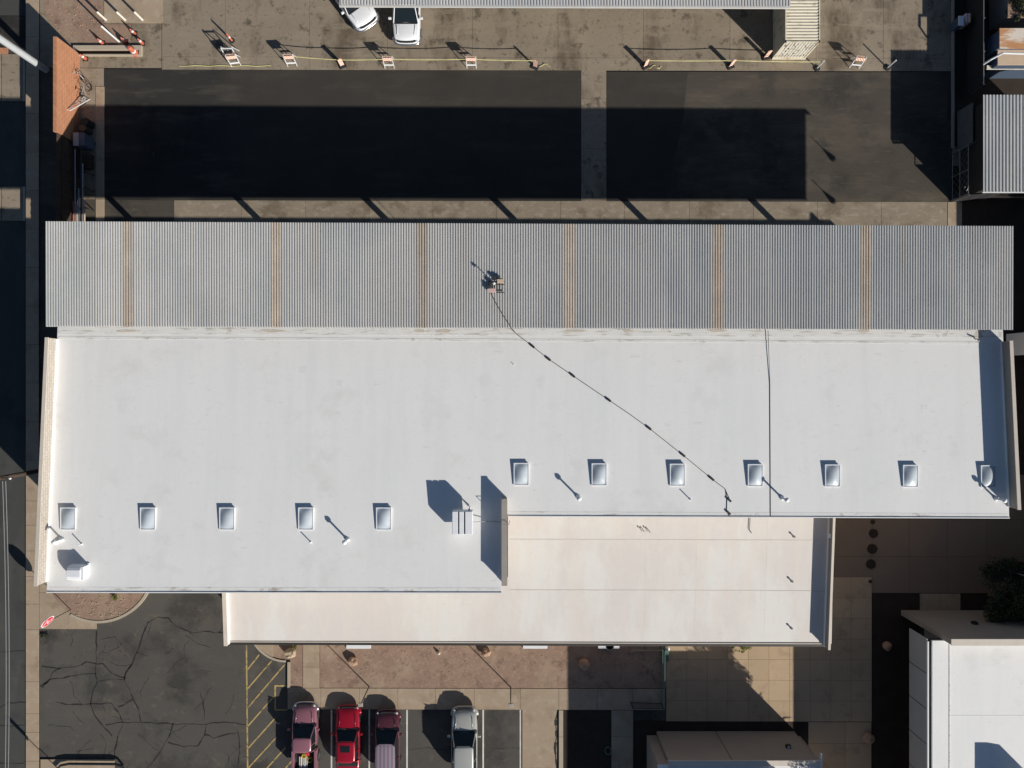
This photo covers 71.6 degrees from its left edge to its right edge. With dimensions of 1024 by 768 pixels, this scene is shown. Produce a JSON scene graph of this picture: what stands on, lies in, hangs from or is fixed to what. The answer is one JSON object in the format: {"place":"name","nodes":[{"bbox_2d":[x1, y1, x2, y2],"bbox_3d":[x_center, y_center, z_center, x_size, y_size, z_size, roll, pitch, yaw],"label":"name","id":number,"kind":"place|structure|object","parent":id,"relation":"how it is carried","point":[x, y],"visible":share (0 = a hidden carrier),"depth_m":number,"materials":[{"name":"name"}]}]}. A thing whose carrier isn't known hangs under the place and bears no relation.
{"place":"outdoors","nodes":[
{"label":"outdoors","id":0,"kind":"place"},
{"bbox_2d":[0,0,25,767],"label":"street","id":1,"kind":"structure","parent":0,"point":[13,327],"depth_m":52.05,"materials":[{"name":"asphalt"}]},
{"bbox_2d":[2,54,22,100],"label":"concrete lane","id":2,"kind":"structure","parent":1,"relation":"on","point":[12,77],"depth_m":52.50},
{"bbox_2d":[2,187,22,220],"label":"concrete lane","id":3,"kind":"structure","parent":1,"relation":"on","point":[12,203],"depth_m":52.50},
{"bbox_2d":[0,15,25,46],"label":"dark driveway","id":4,"kind":"structure","parent":0,"point":[13,28],"depth_m":52.54,"materials":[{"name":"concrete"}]},
{"bbox_2d":[23,59,25,100],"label":"concrete lane","id":5,"kind":"structure","parent":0,"point":[24,79],"depth_m":52.50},
{"bbox_2d":[23,187,25,220],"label":"concrete lane","id":6,"kind":"structure","parent":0,"point":[24,203],"depth_m":52.50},
{"bbox_2d":[26,0,38,767],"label":"footway","id":7,"kind":"structure","parent":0,"point":[32,365],"depth_m":51.91,"materials":[{"name":"concrete"}]},
{"bbox_2d":[39,582,96,628],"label":"corner walk","id":8,"kind":"structure","parent":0,"point":[49,605],"depth_m":51.91,"materials":[{"name":"concrete"}]},
{"bbox_2d":[80,68,103,198],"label":"walkway","id":9,"kind":"structure","parent":0,"point":[94,77],"depth_m":51.99,"materials":[{"name":"concrete"}]},
{"bbox_2d":[73,132,93,150],"bbox_3d":[-30.942,-17.497,51.345,0.843,1.210,0.937,0,90,0],"label":"storage cabinet","id":10,"kind":"object","parent":9,"relation":"on","point":[83,141],"visible":1,"depth_m":50.88,"materials":[{"name":"grey metal"}]},
{"bbox_2d":[79,124,92,135],"bbox_3d":[-30.919,-18.458,51.550,0.580,0.880,0.571,0,90,0],"label":"oil drum","id":11,"kind":"object","parent":9,"relation":"on","point":[87,130],"visible":0.98,"depth_m":51.19,"materials":[{"name":"paint"}]},
{"bbox_2d":[81,117,94,128],"bbox_3d":[-30.778,-18.926,51.550,0.580,0.880,0.571,0,90,0],"label":"oil drum","id":12,"kind":"object","parent":9,"relation":"on","point":[88,122],"visible":0.97,"depth_m":51.19,"materials":[{"name":"black metal"}]},
{"bbox_2d":[52,593,144,619],"bbox_3d":[-30.158,14.019,51.935,7.706,0.100,6.488,0,90,0],"label":"round planter","id":13,"kind":"object","parent":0,"point":[68,601],"visible":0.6,"depth_m":51.88,"materials":[{"name":"gravel"}]},
{"bbox_2d":[70,593,148,622],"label":"planter kerb","id":14,"kind":"structure","parent":13,"relation":"on","point":[113,619],"depth_m":51.85,"materials":[{"name":"concrete"}]},
{"bbox_2d":[303,645,319,687],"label":"entry path","id":15,"kind":"structure","parent":0,"point":[311,666],"depth_m":51.89,"materials":[{"name":"concrete"}]},
{"bbox_2d":[39,0,961,767],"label":"site ground","id":16,"kind":"structure","parent":0,"point":[951,198],"depth_m":52.06,"materials":[{"name":"concrete"}]},
{"bbox_2d":[0,469,38,479],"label":"utility pole","id":17,"kind":"object","parent":16,"relation":"on","point":[18,474],"visible":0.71,"depth_m":44.68,"materials":[{"name":"brown wood"}]},
{"bbox_2d":[2,481,6,767],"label":"overhead wire","id":18,"kind":"object","parent":17,"relation":"attached to","point":[5,613],"visible":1,"depth_m":43.40,"materials":[{"name":"metal"}]},
{"bbox_2d":[5,481,9,767],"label":"overhead wire","id":19,"kind":"object","parent":17,"relation":"attached to","point":[8,608],"visible":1,"depth_m":43.42,"materials":[{"name":"metal"}]},
{"bbox_2d":[40,68,95,357],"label":"side alley","id":20,"kind":"structure","parent":16,"relation":"on","point":[48,165],"depth_m":52.00,"materials":[{"name":"concrete"}]},
{"bbox_2d":[0,34,48,72],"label":"sign pylon","id":21,"kind":"object","parent":20,"relation":"on","point":[22,53],"visible":1,"depth_m":49.39,"materials":[{"name":"metal"}]},
{"bbox_2d":[53,37,79,140],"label":"block wall","id":22,"kind":"structure","parent":20,"relation":"on","point":[66,81],"depth_m":50.31,"materials":[{"name":"brick"}]},
{"bbox_2d":[56,133,78,221],"bbox_3d":[-31.684,-11.676,50.730,0.115,2.500,11.690,0,90,0],"label":"timber fence","id":23,"kind":"object","parent":20,"relation":"on","point":[65,147],"visible":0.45,"depth_m":50.41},
{"bbox_2d":[70,171,94,211],"bbox_3d":[-31.059,-13.000,51.400,1.044,1.200,4.510,0,90,0],"label":"pipe rack","id":24,"kind":"object","parent":20,"relation":"on","point":[83,188],"visible":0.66,"depth_m":51.08,"materials":[{"name":"metal"}]},
{"bbox_2d":[74,149,75,220],"bbox_3d":[-31.364,-13.351,51.000,0.100,0.100,7.027,0,90,0],"label":"pipe","id":25,"kind":"object","parent":24,"relation":"on","point":[74,184],"visible":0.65,"depth_m":50.97,"materials":[{"name":"metal"}]},
{"bbox_2d":[80,152,81,221],"bbox_3d":[-30.942,-13.234,51.000,0.100,0.100,6.793,0,90,0],"label":"pipe","id":26,"kind":"object","parent":24,"relation":"on","point":[81,186],"visible":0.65,"depth_m":50.99,"materials":[{"name":"metal"}]},
{"bbox_2d":[96,87,103,221],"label":"kerb walk","id":27,"kind":"structure","parent":16,"relation":"on","point":[100,155],"depth_m":51.95,"materials":[{"name":"concrete"}]},
{"bbox_2d":[40,0,161,67],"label":"corner concrete","id":28,"kind":"object","parent":16,"relation":"on","point":[150,34],"visible":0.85,"depth_m":51.99,"materials":[{"name":"concrete"}]},
{"bbox_2d":[44,0,129,44],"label":"gravel corner","id":29,"kind":"object","parent":28,"relation":"on","point":[79,35],"visible":0.95,"depth_m":51.98,"materials":[{"name":"gravel"}]},
{"bbox_2d":[73,45,142,56],"bbox_3d":[-29.514,-24.325,51.890,4.966,0.220,0.726,0,90,0],"label":"planter box","id":30,"kind":"object","parent":28,"relation":"on","point":[105,50],"visible":0.83,"depth_m":51.78,"materials":[{"name":"concrete"}]},
{"bbox_2d":[104,0,161,22],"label":"bollard pad","id":31,"kind":"object","parent":28,"relation":"on","point":[148,11],"visible":1,"depth_m":51.95,"materials":[{"name":"concrete"}]},
{"bbox_2d":[104,200,173,221],"bbox_3d":[-27.288,-9.779,52.006,5.106,0.020,7.378,0,90,0],"label":"concrete strip","id":32,"kind":"object","parent":16,"relation":"on","point":[138,210],"visible":0.36,"depth_m":52.00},
{"bbox_2d":[104,69,580,200],"bbox_3d":[-12.461,-18.223,52.006,35.042,0.020,9.650,0,90,0],"label":"asphalt court","id":33,"kind":"object","parent":16,"relation":"on","point":[437,135],"visible":1,"depth_m":52.00,"materials":[{"name":"asphalt"}]},
{"bbox_2d":[40,593,665,767],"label":"parking lot","id":34,"kind":"structure","parent":16,"relation":"on","point":[218,668],"depth_m":52.00,"materials":[{"name":"asphalt"}]},
{"bbox_2d":[40,759,114,767],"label":"island walk","id":35,"kind":"structure","parent":34,"relation":"on","point":[50,763],"depth_m":51.90,"materials":[{"name":"concrete"}]},
{"bbox_2d":[57,763,123,767],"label":"planter rail","id":36,"kind":"object","parent":35,"relation":"on","point":[114,764],"visible":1,"depth_m":51.63,"materials":[{"name":"concrete"}]},
{"bbox_2d":[246,645,247,767],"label":"yellow line","id":37,"kind":"object","parent":34,"relation":"on","point":[247,705],"visible":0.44,"depth_m":51.99,"materials":[{"name":"paint"}]},
{"bbox_2d":[0,617,519,767],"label":"asphalt cracks","id":38,"kind":"object","parent":34,"relation":"on","point":[90,703],"visible":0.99,"depth_m":52.00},
{"bbox_2d":[257,645,272,657],"bbox_3d":[-18.339,17.103,51.945,1.924,0.110,6.098,0,90,0],"label":"kerb fan","id":39,"kind":"object","parent":34,"relation":"on","point":[267,650],"visible":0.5,"depth_m":51.89},
{"bbox_2d":[254,645,289,688],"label":"bed kerb","id":40,"kind":"structure","parent":34,"relation":"on","point":[279,660],"depth_m":51.86,"materials":[{"name":"concrete"}]},
{"bbox_2d":[273,645,302,687],"bbox_3d":[-16.373,18.142,51.970,2.202,0.100,8.175,0,90,0],"label":"gravel bed","id":41,"kind":"object","parent":34,"relation":"on","point":[296,671],"visible":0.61,"depth_m":51.92,"materials":[{"name":"gravel"}]},
{"bbox_2d":[287,701,319,767],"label":"pickup truck","id":42,"kind":"object","parent":34,"relation":"on","point":[305,718],"visible":1,"depth_m":51.00,"materials":[{"name":"pink paint"}]},
{"bbox_2d":[331,704,362,767],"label":"sedan","id":43,"kind":"object","parent":34,"relation":"on","point":[348,720],"visible":1,"depth_m":51.06,"materials":[{"name":"red paint"}]},
{"bbox_2d":[370,709,402,767],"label":"sport utility vehicle","id":44,"kind":"object","parent":34,"relation":"on","point":[388,733],"visible":1,"depth_m":50.85,"materials":[{"name":"pink paint"}]},
{"bbox_2d":[406,710,407,767],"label":"parking line","id":45,"kind":"object","parent":34,"relation":"on","point":[406,738],"visible":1,"depth_m":51.99,"materials":[{"name":"white paint"}]},
{"bbox_2d":[447,705,480,767],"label":"sport utility vehicle","id":46,"kind":"object","parent":34,"relation":"on","point":[464,735],"visible":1,"depth_m":50.89,"materials":[{"name":"silver metal"}]},
{"bbox_2d":[482,710,483,767],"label":"parking line","id":47,"kind":"object","parent":34,"relation":"on","point":[482,738],"visible":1,"depth_m":51.99,"materials":[{"name":"white paint"}]},
{"bbox_2d":[222,517,835,649],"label":"building","id":48,"kind":"structure","parent":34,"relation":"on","point":[627,581],"depth_m":48.77,"materials":[{"name":"beige paint"}]},
{"bbox_2d":[559,710,562,767],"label":"bay kerb","id":49,"kind":"structure","parent":34,"relation":"on","point":[560,738],"depth_m":51.88,"materials":[{"name":"concrete"}]},
{"bbox_2d":[564,710,610,767],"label":"dirt bed","id":50,"kind":"object","parent":34,"relation":"on","point":[587,737],"visible":1,"depth_m":51.95,"materials":[{"name":"asphalt"}]},
{"bbox_2d":[288,688,663,709],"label":"front walk","id":51,"kind":"structure","parent":16,"relation":"on","point":[498,698],"depth_m":51.89,"materials":[{"name":"concrete"}]},
{"bbox_2d":[320,550,665,687],"bbox_3d":[-1.394,17.204,51.965,25.274,0.100,10.049,0,90,0],"label":"gravel bed","id":52,"kind":"object","parent":16,"relation":"on","point":[558,668],"visible":0.36,"depth_m":51.91,"materials":[{"name":"gravel"}]},
{"bbox_2d":[578,659,589,670],"bbox_3d":[5.246,20.424,51.695,0.840,0.647,0.797,0,90,0],"label":"boulder","id":53,"kind":"object","parent":52,"relation":"on","point":[584,664],"visible":1,"depth_m":51.52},
{"bbox_2d":[660,646,664,709],"bbox_3d":[10.868,21.128,51.208,0.070,1.425,4.099,0,90,0],"label":"green fence","id":54,"kind":"object","parent":52,"relation":"on","point":[663,678],"visible":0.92,"depth_m":51.11,"materials":[{"name":"paint"}]},
{"bbox_2d":[34,327,1020,593],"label":"building","id":55,"kind":"structure","parent":16,"relation":"on","point":[264,431],"depth_m":45.54,"materials":[{"name":"beige paint"}]},
{"bbox_2d":[60,507,75,529],"bbox_3d":[-28.206,8.553,45.106,0.968,0.310,1.424,0,90,0],"label":"skylight","id":56,"kind":"object","parent":55,"relation":"on","point":[67,518],"visible":1,"depth_m":45.08,"materials":[{"name":"white plastic"}]},
{"bbox_2d":[66,563,89,579],"bbox_3d":[-27.303,11.835,44.683,1.090,0.710,0.980,0,90,0],"label":"roof cooler","id":57,"kind":"object","parent":55,"relation":"on","point":[77,571],"visible":1,"depth_m":44.39,"materials":[{"name":"white metal"}]},
{"bbox_2d":[140,507,155,529],"bbox_3d":[-23.135,8.553,45.106,0.968,0.310,1.424,0,90,0],"label":"skylight","id":58,"kind":"object","parent":55,"relation":"on","point":[147,518],"visible":1,"depth_m":45.07,"materials":[{"name":"white plastic"}]},
{"bbox_2d":[219,507,234,529],"bbox_3d":[-18.105,8.553,45.106,0.968,0.310,1.424,0,90,0],"label":"skylight","id":59,"kind":"object","parent":55,"relation":"on","point":[226,518],"visible":1,"depth_m":45.08,"materials":[{"name":"white plastic"}]},
{"bbox_2d":[298,507,313,529],"bbox_3d":[-13.095,8.553,45.106,0.968,0.310,1.424,0,90,0],"label":"skylight","id":60,"kind":"object","parent":55,"relation":"on","point":[305,518],"visible":1,"depth_m":45.07,"materials":[{"name":"white plastic"}]},
{"bbox_2d":[376,507,390,529],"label":"skylight","id":61,"kind":"object","parent":55,"relation":"on","point":[383,518],"visible":1,"depth_m":45.07,"materials":[{"name":"white plastic"}]},
{"bbox_2d":[452,506,472,534],"bbox_3d":[-3.090,8.564,44.699,1.270,1.180,1.620,0,90,0],"label":"roof cooler","id":62,"kind":"object","parent":55,"relation":"on","point":[462,521],"visible":1,"depth_m":44.11,"materials":[{"name":"white metal"}]},
{"bbox_2d":[514,463,528,484],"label":"skylight","id":63,"kind":"object","parent":55,"relation":"on","point":[521,473],"visible":1,"depth_m":45.25,"materials":[{"name":"white plastic"}]},
{"bbox_2d":[592,463,606,485],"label":"skylight","id":64,"kind":"object","parent":55,"relation":"on","point":[599,474],"visible":1,"depth_m":45.26,"materials":[{"name":"white plastic"}]},
{"bbox_2d":[491,294,729,498],"bbox_3d":[6.090,1.019,45.406,20.064,1.208,0.915,40,90,0],"label":"roof cable","id":65,"kind":"object","parent":55,"relation":"on","point":[612,402],"visible":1,"depth_m":45.58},
{"bbox_2d":[670,464,684,485],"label":"skylight","id":66,"kind":"object","parent":55,"relation":"on","point":[677,474],"visible":1,"depth_m":45.25,"materials":[{"name":"white plastic"}]},
{"bbox_2d":[747,464,762,485],"bbox_3d":[15.521,5.820,45.292,0.968,0.310,1.424,0,90,0],"label":"skylight","id":67,"kind":"object","parent":55,"relation":"on","point":[755,474],"visible":1,"depth_m":45.25,"materials":[{"name":"white plastic"}]},
{"bbox_2d":[824,464,839,486],"bbox_3d":[20.448,5.844,45.290,0.968,0.310,1.424,0,90,0],"label":"skylight","id":68,"kind":"object","parent":55,"relation":"on","point":[832,475],"visible":1,"depth_m":45.25,"materials":[{"name":"white plastic"}]},
{"bbox_2d":[902,465,917,486],"bbox_3d":[25.416,5.868,45.288,0.968,0.310,1.424,0,90,0],"label":"skylight","id":69,"kind":"object","parent":55,"relation":"on","point":[910,475],"visible":1,"depth_m":45.25,"materials":[{"name":"white plastic"}]},
{"bbox_2d":[980,465,995,487],"bbox_3d":[30.384,5.893,45.287,0.968,0.310,1.424,0,90,0],"label":"skylight","id":70,"kind":"object","parent":55,"relation":"on","point":[987,476],"visible":1,"depth_m":45.25,"materials":[{"name":"white plastic"}]},
{"bbox_2d":[162,0,950,71],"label":"concrete yard","id":71,"kind":"structure","parent":16,"relation":"on","point":[911,35],"depth_m":51.99,"materials":[{"name":"concrete"}]},
{"bbox_2d":[335,0,379,32],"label":"pickup truck","id":72,"kind":"object","parent":71,"relation":"on","point":[361,20],"visible":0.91,"depth_m":51.01,"materials":[{"name":"white paint"}]},
{"bbox_2d":[388,8,422,45],"bbox_3d":[-7.603,-27.345,51.067,2.480,1.854,5.730,0,90,0],"label":"pickup truck","id":73,"kind":"object","parent":71,"relation":"on","point":[407,30],"visible":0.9,"depth_m":50.92,"materials":[{"name":"white paint"}]},
{"bbox_2d":[339,0,789,8],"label":"vehicle canopy","id":74,"kind":"object","parent":71,"relation":"on","point":[704,4],"visible":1,"depth_m":48.50,"materials":[{"name":"metal"}]},
{"bbox_2d":[772,0,819,59],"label":"shipping container","id":75,"kind":"object","parent":71,"relation":"on","point":[796,30],"visible":0.99,"depth_m":49.47,"materials":[{"name":"metal"}]},
{"bbox_2d":[581,58,605,200],"bbox_3d":[5.985,-18.585,52.005,1.850,0.051,10.498,0,90,0],"label":"concrete strip","id":76,"kind":"object","parent":16,"relation":"on","point":[593,129],"visible":1,"depth_m":51.98,"materials":[{"name":"concrete"}]},
{"bbox_2d":[647,731,821,767],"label":"building","id":77,"kind":"structure","parent":16,"relation":"on","point":[728,749],"depth_m":49.35,"materials":[{"name":"grey paint"}]},
{"bbox_2d":[666,72,947,202],"bbox_3d":[19.418,-18.059,52.006,24.969,0.020,9.604,0,90,0],"label":"asphalt court","id":78,"kind":"object","parent":16,"relation":"on","point":[819,136],"visible":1,"depth_m":52.00,"materials":[{"name":"asphalt"}]},
{"bbox_2d":[607,72,687,200],"bbox_3d":[9.920,-18.076,52.002,5.926,0.020,9.524,0,90,0],"label":"asphalt patch","id":79,"kind":"object","parent":78,"relation":"on","point":[645,112],"visible":1,"depth_m":51.99,"materials":[{"name":"asphalt"}]},
{"bbox_2d":[901,610,1023,767],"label":"building","id":80,"kind":"structure","parent":16,"relation":"on","point":[966,688],"depth_m":47.06,"materials":[{"name":"paint"}]},
{"bbox_2d":[522,710,556,767],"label":"concrete bay","id":81,"kind":"object","parent":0,"point":[539,739],"visible":1,"depth_m":51.98,"materials":[{"name":"concrete"}]},
{"bbox_2d":[554,711,558,767],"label":"bay crack","id":82,"kind":"object","parent":81,"relation":"on","point":[556,734],"visible":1,"depth_m":51.97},
{"bbox_2d":[174,200,946,225],"bbox_3d":[3.560,-8.097,52.004,56.591,0.052,10.712,0,90,0],"label":"loading apron","id":83,"kind":"object","parent":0,"point":[701,212],"visible":0.24,"depth_m":51.98,"materials":[{"name":"concrete"}]},
{"bbox_2d":[45,221,1012,329],"bbox_3d":[1.072,-6.844,48.408,61.155,7.183,6.851,0,90,0],"label":"loading canopy","id":84,"kind":"object","parent":83,"relation":"on","point":[356,275],"visible":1,"depth_m":44.85,"materials":[{"name":"metal"}]},
{"bbox_2d":[487,276,503,292],"bbox_3d":[-1.010,-6.246,44.300,1.054,0.990,1.017,0,90,0],"label":"roof mast","id":85,"kind":"object","parent":84,"relation":"on","point":[499,280],"visible":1,"depth_m":44.54,"materials":[{"name":"metal"}]},
{"bbox_2d":[611,710,632,767],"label":"side path","id":86,"kind":"structure","parent":0,"point":[622,737],"depth_m":51.89,"materials":[{"name":"concrete"}]},
{"bbox_2d":[630,702,663,708],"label":"lattice gate","id":87,"kind":"structure","parent":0,"point":[653,707],"depth_m":51.30,"materials":[{"name":"black metal"}]},
{"bbox_2d":[633,721,807,767],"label":"planting bed","id":88,"kind":"object","parent":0,"point":[642,730],"visible":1,"depth_m":51.95,"materials":[{"name":"soil"}]},
{"bbox_2d":[666,577,871,721],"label":"paver plaza","id":89,"kind":"structure","parent":0,"point":[755,683],"depth_m":51.94,"materials":[{"name":"concrete"}]},
{"bbox_2d":[808,722,870,767],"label":"path","id":90,"kind":"structure","parent":0,"point":[840,744],"depth_m":51.94,"materials":[{"name":"concrete"}]},
{"bbox_2d":[862,732,874,743],"bbox_3d":[25.953,25.778,51.698,0.818,0.670,0.776,35,90,0],"label":"boulder","id":91,"kind":"object","parent":90,"relation":"on","point":[868,738],"visible":1,"depth_m":51.54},
{"bbox_2d":[871,593,918,767],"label":"dirt planter","id":92,"kind":"object","parent":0,"point":[892,625],"visible":0.89,"depth_m":51.98,"materials":[{"name":"soil"}]},
{"bbox_2d":[833,475,1023,592],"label":"courtyard","id":93,"kind":"structure","parent":0,"point":[931,555],"depth_m":51.95,"materials":[{"name":"brown concrete"}]},
{"bbox_2d":[919,593,959,609],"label":"building walk","id":94,"kind":"structure","parent":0,"point":[939,601],"depth_m":51.94,"materials":[{"name":"concrete"}]},
{"bbox_2d":[947,202,961,225],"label":"walk","id":95,"kind":"structure","parent":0,"point":[954,213],"depth_m":51.98,"materials":[{"name":"concrete"}]},
{"bbox_2d":[953,0,1023,191],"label":"yard","id":96,"kind":"structure","parent":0,"point":[1003,86],"depth_m":52.00,"materials":[{"name":"soil"}]},
{"bbox_2d":[951,0,954,147],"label":"boundary kerb","id":97,"kind":"structure","parent":96,"relation":"on","point":[952,78],"depth_m":51.82,"materials":[{"name":"grey paint"}]},
{"bbox_2d":[950,16,963,31],"bbox_3d":[32.207,-26.047,51.460,0.375,1.080,0.703,0,90,0],"label":"waste bin","id":98,"kind":"object","parent":96,"relation":"on","point":[956,24],"visible":1,"depth_m":51.21,"materials":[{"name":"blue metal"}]},
{"bbox_2d":[951,144,968,200],"bbox_3d":[32.184,-15.132,51.038,0.070,1.925,3.537,0,90,0],"label":"chain link fence","id":99,"kind":"object","parent":96,"relation":"on","point":[960,173],"visible":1,"depth_m":51.05,"materials":[{"name":"metal"}]},
{"bbox_2d":[957,102,972,149],"bbox_3d":[32.512,-18.458,51.000,0.040,1.800,2.811,0,90,0],"label":"screen panel","id":100,"kind":"object","parent":96,"relation":"on","point":[964,126],"visible":0.86,"depth_m":50.90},
{"bbox_2d":[966,0,984,95],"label":"privacy fence","id":101,"kind":"object","parent":96,"relation":"on","point":[975,51],"visible":1,"depth_m":50.88,"materials":[{"name":"black"}]},
{"bbox_2d":[960,95,1023,199],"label":"storage shed","id":102,"kind":"structure","parent":96,"relation":"on","point":[996,157],"depth_m":48.80,"materials":[{"name":"paint"}]},
{"bbox_2d":[984,28,1023,77],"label":"utility shed","id":103,"kind":"structure","parent":96,"relation":"on","point":[1001,40],"depth_m":49.70,"materials":[{"name":"beige metal"}]},
{"bbox_2d":[989,0,1023,29],"bbox_3d":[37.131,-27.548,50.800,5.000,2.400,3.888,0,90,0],"label":"gravel bed","id":104,"kind":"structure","parent":96,"relation":"on","point":[998,18],"depth_m":50.96,"materials":[{"name":"gravel"}]},
{"bbox_2d":[1005,0,1023,21],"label":"tree","id":105,"kind":"object","parent":96,"relation":"on","point":[1017,3],"visible":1,"depth_m":49.41,"materials":[{"name":"green plant"}]},
{"bbox_2d":[960,593,1023,609],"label":"tree bed","id":106,"kind":"object","parent":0,"point":[973,601],"visible":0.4,"depth_m":51.96,"materials":[{"name":"soil"}]},
{"bbox_2d":[978,557,1023,623],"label":"tree","id":107,"kind":"object","parent":106,"relation":"on","point":[1009,600],"visible":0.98,"depth_m":49.27,"materials":[{"name":"green plant"}]},
{"bbox_2d":[962,200,1023,474],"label":"mulch bed","id":108,"kind":"object","parent":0,"point":[993,213],"visible":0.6,"depth_m":52.00,"materials":[{"name":"soil"}]},
{"bbox_2d":[952,193,997,201],"bbox_3d":[33.255,-13.400,51.025,2.149,1.950,0.070,-4,90,0],"label":"screened fence","id":109,"kind":"object","parent":108,"relation":"on","point":[972,197],"visible":0.92,"depth_m":50.90,"materials":[{"name":"grey metal"}]},
{"bbox_2d":[1006,332,1023,355],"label":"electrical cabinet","id":110,"kind":"object","parent":108,"relation":"on","point":[1017,339],"visible":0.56,"depth_m":50.83,"materials":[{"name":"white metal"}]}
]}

